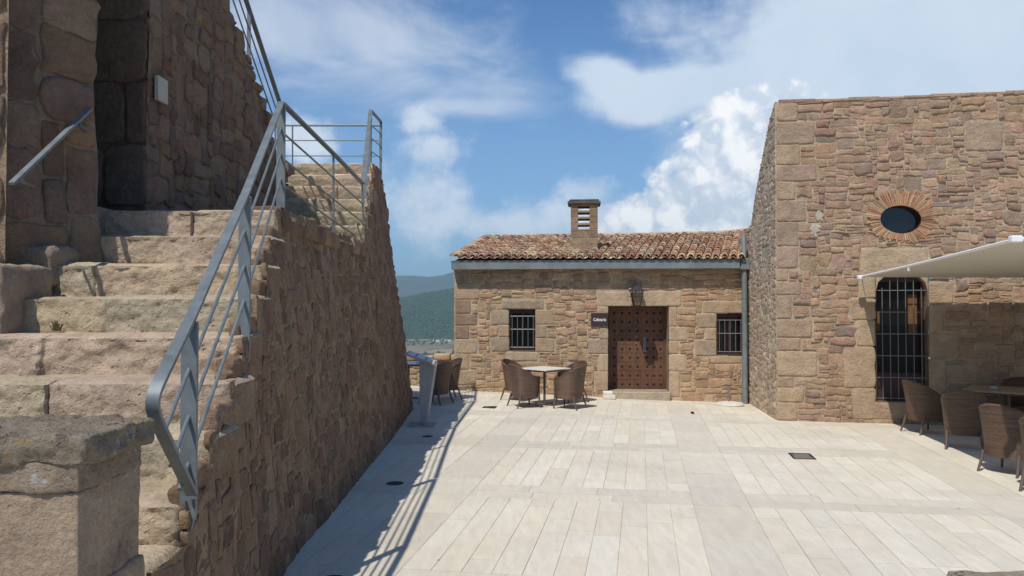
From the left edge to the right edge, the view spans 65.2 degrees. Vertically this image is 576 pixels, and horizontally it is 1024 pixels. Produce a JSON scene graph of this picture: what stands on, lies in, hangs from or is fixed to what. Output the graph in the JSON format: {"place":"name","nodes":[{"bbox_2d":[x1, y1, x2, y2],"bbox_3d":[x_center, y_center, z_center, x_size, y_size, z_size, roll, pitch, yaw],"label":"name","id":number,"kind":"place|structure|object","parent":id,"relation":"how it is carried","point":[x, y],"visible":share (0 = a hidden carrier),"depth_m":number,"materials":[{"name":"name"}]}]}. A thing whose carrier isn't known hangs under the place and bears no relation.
{"place":"outdoors","nodes":[
{"label":"outdoors","id":0,"kind":"place"},
{"bbox_2d":[230,0,1023,276],"label":"sky","id":1,"kind":"structure","parent":0,"point":[495,115],"materials":[{"name":"blue"}]},
{"bbox_2d":[284,386,1023,575],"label":"pavement","id":2,"kind":"structure","parent":0,"point":[599,486],"depth_m":8.48,"materials":[{"name":"stone"}]},
{"bbox_2d":[0,413,155,575],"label":"stone pillar","id":3,"kind":"structure","parent":2,"relation":"on","point":[69,493],"depth_m":2.59,"materials":[{"name":"stone"}]},
{"bbox_2d":[0,0,291,333],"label":"stone tower","id":4,"kind":"structure","parent":2,"relation":"on","point":[194,144],"depth_m":7.64,"materials":[{"name":"stone"}]},
{"bbox_2d":[8,108,92,187],"bbox_3d":[-3.397,-1.072,5.939,0.072,0.786,1.140,0,-1,-2],"label":"wall handrail","id":5,"kind":"object","parent":4,"relation":"attached to","point":[36,159],"depth_m":5.80,"materials":[{"name":"metal"}]},
{"bbox_2d":[154,75,167,104],"bbox_3d":[-3.440,-1.940,7.846,0.040,0.240,0.220,0,-1,0],"label":"wall plaque","id":6,"kind":"object","parent":4,"relation":"attached to","point":[160,89],"depth_m":7.81,"materials":[{"name":"grey metal"}]},
{"bbox_2d":[232,0,280,127],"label":"tower railing","id":7,"kind":"object","parent":4,"relation":"attached to","point":[250,20],"visible":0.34,"depth_m":11.21,"materials":[{"name":"metal"}]},
{"bbox_2d":[0,163,412,575],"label":"stone staircase","id":8,"kind":"structure","parent":2,"relation":"on","point":[310,409],"depth_m":6.05,"materials":[{"name":"stone"}]},
{"bbox_2d":[49,319,64,330],"bbox_3d":[-3.107,0.253,5.483,0.163,0.086,0.107,0,-1,0],"label":"weed","id":9,"kind":"object","parent":8,"relation":"on","point":[56,326],"visible":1,"depth_m":5.49,"materials":[{"name":"green plant"}]},
{"bbox_2d":[145,101,285,529],"bbox_3d":[-1.790,-0.256,5.290,0.118,3.002,4.124,0,-1,-9],"label":"stair railing","id":10,"kind":"object","parent":8,"relation":"on","point":[186,342],"visible":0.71,"depth_m":4.18,"materials":[{"name":"metal"}]},
{"bbox_2d":[284,102,363,235],"bbox_3d":[-2.127,-1.046,9.354,0.104,1.246,3.996,0,-1,0],"label":"landing railing","id":11,"kind":"object","parent":8,"relation":"on","point":[307,128],"visible":0.84,"depth_m":9.38,"materials":[{"name":"metal"}]},
{"bbox_2d":[274,109,381,209],"bbox_3d":[-2.610,-1.881,13.776,1.794,2.680,4.622,1,-2,-32],"label":"railing","id":12,"kind":"object","parent":8,"relation":"on","point":[368,140],"visible":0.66,"depth_m":14.28,"materials":[{"name":"metal"}]},
{"bbox_2d":[323,574,347,575],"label":"manhole cover","id":13,"kind":"object","parent":2,"relation":"on","point":[335,575],"visible":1,"depth_m":6.05,"materials":[{"name":"metal"}]},
{"bbox_2d":[383,481,406,485],"bbox_3d":[-1.345,2.252,9.187,0.269,0.024,0.269,0,-1,0],"label":"manhole cover","id":14,"kind":"object","parent":2,"relation":"on","point":[394,483],"visible":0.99,"depth_m":9.17,"materials":[{"name":"metal"}]},
{"bbox_2d":[407,361,418,397],"bbox_3d":[-2.200,1.924,16.661,0.800,0.740,0.800,0,-1,-10],"label":"cafe table","id":15,"kind":"object","parent":2,"relation":"on","point":[412,363],"visible":0.09,"depth_m":16.41,"materials":[{"name":"grey metal"}]},
{"bbox_2d":[404,351,437,426],"bbox_3d":[-1.536,1.712,13.710,0.538,1.239,0.610,0,-1,0],"label":"information lectern","id":16,"kind":"object","parent":2,"relation":"on","point":[427,369],"visible":1,"depth_m":13.57,"materials":[{"name":"white paint"}]},
{"bbox_2d":[420,435,434,437],"bbox_3d":[-1.320,2.326,12.503,0.230,0.024,0.230,0,-1,0],"label":"manhole cover","id":17,"kind":"object","parent":2,"relation":"on","point":[427,436],"visible":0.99,"depth_m":12.46,"materials":[{"name":"metal"}]},
{"bbox_2d":[419,361,453,405],"bbox_3d":[-1.495,1.887,15.999,0.580,0.858,0.582,-1,-1,28],"label":"wicker chair","id":18,"kind":"object","parent":2,"relation":"on","point":[442,379],"visible":0.58,"depth_m":15.80,"materials":[{"name":"brown wicker"}]},
{"bbox_2d":[439,357,462,399],"bbox_3d":[-1.334,1.888,16.721,0.579,0.858,0.582,0,-1,-20],"label":"wicker chair","id":19,"kind":"object","parent":2,"relation":"on","point":[454,375],"visible":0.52,"depth_m":16.53,"materials":[{"name":"brown wicker"}]},
{"bbox_2d":[500,358,531,400],"bbox_3d":[0.075,1.929,16.924,0.580,0.858,0.582,-1,-1,28],"label":"wicker chair","id":20,"kind":"object","parent":2,"relation":"on","point":[505,363],"visible":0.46,"depth_m":16.78,"materials":[{"name":"brown wicker"}]},
{"bbox_2d":[506,364,540,408],"bbox_3d":[0.215,1.924,15.869,0.580,0.858,0.582,1,-1,-26],"label":"wicker chair","id":21,"kind":"object","parent":2,"relation":"on","point":[525,383],"visible":1,"depth_m":15.65,"materials":[{"name":"brown wicker"}]},
{"bbox_2d":[523,366,570,405],"bbox_3d":[0.660,1.996,16.259,0.760,0.740,0.760,-1,-2,45],"label":"cafe table","id":22,"kind":"object","parent":2,"relation":"on","point":[544,369],"visible":0.88,"depth_m":16.16,"materials":[{"name":"white stone"}]},
{"bbox_2d":[553,365,587,409],"bbox_3d":[1.164,1.942,15.787,0.579,0.858,0.582,-1,-1,30],"label":"wicker chair","id":23,"kind":"object","parent":2,"relation":"on","point":[568,385],"visible":1,"depth_m":15.57,"materials":[{"name":"brown wicker"}]},
{"bbox_2d":[556,360,588,402],"bbox_3d":[1.285,1.961,16.873,0.580,0.858,0.582,1,-1,-28],"label":"wicker chair","id":24,"kind":"object","parent":2,"relation":"on","point":[576,364],"visible":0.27,"depth_m":17.03,"materials":[{"name":"brown wicker"}]},
{"bbox_2d":[449,199,749,403],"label":"cafe building","id":25,"kind":"structure","parent":2,"relation":"on","point":[529,300],"depth_m":17.97,"materials":[{"name":"stone"}]},
{"bbox_2d":[510,310,534,349],"bbox_3d":[0.239,0.954,18.129,0.575,0.919,0.121,0,-1,5],"label":"window","id":26,"kind":"structure","parent":25,"relation":"in","point":[522,322],"depth_m":18.16,"materials":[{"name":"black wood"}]},
{"bbox_2d":[591,313,607,325],"bbox_3d":[1.954,0.707,17.857,0.376,0.300,0.037,0,-1,5],"label":"cafe sign","id":27,"kind":"object","parent":25,"relation":"attached to","point":[599,319],"visible":1,"depth_m":17.84,"materials":[{"name":"black metal"}]},
{"bbox_2d":[629,279,643,305],"bbox_3d":[2.742,0.102,17.623,0.300,0.595,0.416,0,-1,0],"label":"wall lantern","id":28,"kind":"object","parent":25,"relation":"attached to","point":[636,291],"depth_m":17.47,"materials":[{"name":"black metal"}]},
{"bbox_2d":[609,307,665,388],"bbox_3d":[2.852,1.362,18.220,1.308,1.874,0.123,0,-1,5],"label":"door","id":29,"kind":"structure","parent":25,"relation":"in","point":[637,335],"depth_m":18.24,"materials":[{"name":"brown wood"}]},
{"bbox_2d":[717,314,741,354],"bbox_3d":[4.809,1.023,17.703,0.562,0.911,0.121,0,-1,5],"label":"window","id":30,"kind":"structure","parent":25,"relation":"in","point":[729,326],"depth_m":17.73,"materials":[{"name":"black glass"}]},
{"bbox_2d":[602,391,615,398],"bbox_3d":[2.118,2.342,17.502,0.279,0.179,0.208,0,-1,0],"label":"door stop","id":31,"kind":"object","parent":2,"relation":"on","point":[608,395],"depth_m":17.41,"materials":[{"name":"stone"}]},
{"bbox_2d":[715,386,743,406],"bbox_3d":[4.624,2.290,17.003,0.600,0.400,0.600,0,-1,0],"label":"parasol base","id":32,"kind":"object","parent":2,"relation":"on","point":[728,403],"visible":1,"depth_m":16.86,"materials":[{"name":"concrete"}]},
{"bbox_2d":[788,453,815,459],"bbox_3d":[3.936,2.287,10.861,0.290,0.018,0.420,0,-1,9],"label":"drain grate","id":33,"kind":"object","parent":2,"relation":"on","point":[804,456],"visible":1,"depth_m":10.84,"materials":[{"name":"black metal"}]},
{"bbox_2d":[728,90,1023,424],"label":"stone hall","id":34,"kind":"structure","parent":2,"relation":"on","point":[849,190],"depth_m":14.27,"materials":[{"name":"stone"}]},
{"bbox_2d":[876,277,925,400],"bbox_3d":[6.917,0.907,14.288,0.857,2.209,0.207,0,-1,9],"label":"barred window","id":35,"kind":"structure","parent":34,"relation":"in","point":[900,345],"depth_m":14.34,"materials":[{"name":"black metal"}]},
{"bbox_2d":[866,190,937,242],"bbox_3d":[6.910,-1.257,14.251,1.193,0.944,0.198,0,-1,9],"label":"oval window","id":36,"kind":"structure","parent":34,"relation":"in","point":[896,217],"depth_m":14.21,"materials":[{"name":"orange brick"}]},
{"bbox_2d":[857,235,1023,305],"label":"awning","id":37,"kind":"object","parent":34,"relation":"attached to","point":[1003,259],"visible":1,"depth_m":11.09,"materials":[{"name":"fabric"}]},
{"bbox_2d":[900,379,942,434],"bbox_3d":[6.633,1.901,12.906,0.580,0.858,0.583,0,-1,-10],"label":"wicker chair","id":38,"kind":"object","parent":2,"relation":"on","point":[923,404],"visible":0.86,"depth_m":12.68,"materials":[{"name":"brown wicker"}]},
{"bbox_2d":[941,390,986,449],"bbox_3d":[6.487,1.870,11.486,0.582,0.858,0.580,-1,-1,28],"label":"wicker chair","id":39,"kind":"object","parent":2,"relation":"on","point":[961,412],"visible":0.83,"depth_m":11.30,"materials":[{"name":"brown wicker"}]},
{"bbox_2d":[947,570,1023,575],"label":"stone parapet","id":40,"kind":"structure","parent":2,"relation":"on","point":[974,573],"depth_m":2.66,"materials":[{"name":"stone"}]},
{"bbox_2d":[962,385,1023,406],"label":"cafe table","id":41,"kind":"object","parent":2,"relation":"on","point":[1008,391],"visible":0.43,"depth_m":12.43,"materials":[{"name":"grey stone"}]},
{"bbox_2d":[989,386,997,389],"bbox_3d":[7.501,1.557,12.468,0.120,0.045,0.118,0,-1,0],"label":"ashtray","id":42,"kind":"object","parent":41,"relation":"on","point":[993,387],"visible":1,"depth_m":12.43,"materials":[{"name":"grey glass"}]},
{"bbox_2d":[977,403,1023,478],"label":"wicker chair","id":43,"kind":"object","parent":2,"relation":"on","point":[1001,432],"visible":0.99,"depth_m":9.65,"materials":[{"name":"brown wicker"}]},
{"bbox_2d":[1001,377,1023,411],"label":"wicker chair","id":44,"kind":"object","parent":2,"relation":"on","point":[1017,402],"visible":0.41,"depth_m":13.49,"materials":[{"name":"brown wicker"}]},
{"bbox_2d":[1018,417,1023,491],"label":"wicker chair","id":45,"kind":"object","parent":2,"relation":"on","point":[1021,422],"visible":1,"depth_m":8.84,"materials":[{"name":"brown wicker"}]},
{"bbox_2d":[395,272,928,297],"bbox_3d":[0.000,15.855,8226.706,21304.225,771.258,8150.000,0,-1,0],"label":"mountains","id":46,"kind":"structure","parent":0,"point":[409,285],"depth_m":9710.32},
{"bbox_2d":[401,278,929,336],"bbox_3d":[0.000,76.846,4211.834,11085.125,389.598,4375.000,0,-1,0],"label":"hill","id":47,"kind":"structure","parent":0,"point":[453,315],"depth_m":4711.29,"materials":[{"name":"green plant"}]},
{"bbox_2d":[399,288,453,354],"bbox_3d":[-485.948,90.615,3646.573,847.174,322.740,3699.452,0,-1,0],"label":"forest","id":48,"kind":"object","parent":47,"relation":"on","point":[426,330],"visible":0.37,"depth_m":4647.38,"materials":[{"name":"green plant"}]},
{"bbox_2d":[405,339,930,388],"bbox_3d":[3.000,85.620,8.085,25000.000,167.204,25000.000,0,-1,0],"label":"ground","id":49,"kind":"structure","parent":0,"point":[427,347],"depth_m":3235.20,"materials":[{"name":"grey"}]},
{"bbox_2d":[407,353,453,385],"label":"terrace wall","id":50,"kind":"structure","parent":49,"relation":"on","point":[439,357],"depth_m":18.58,"materials":[{"name":"stone"}]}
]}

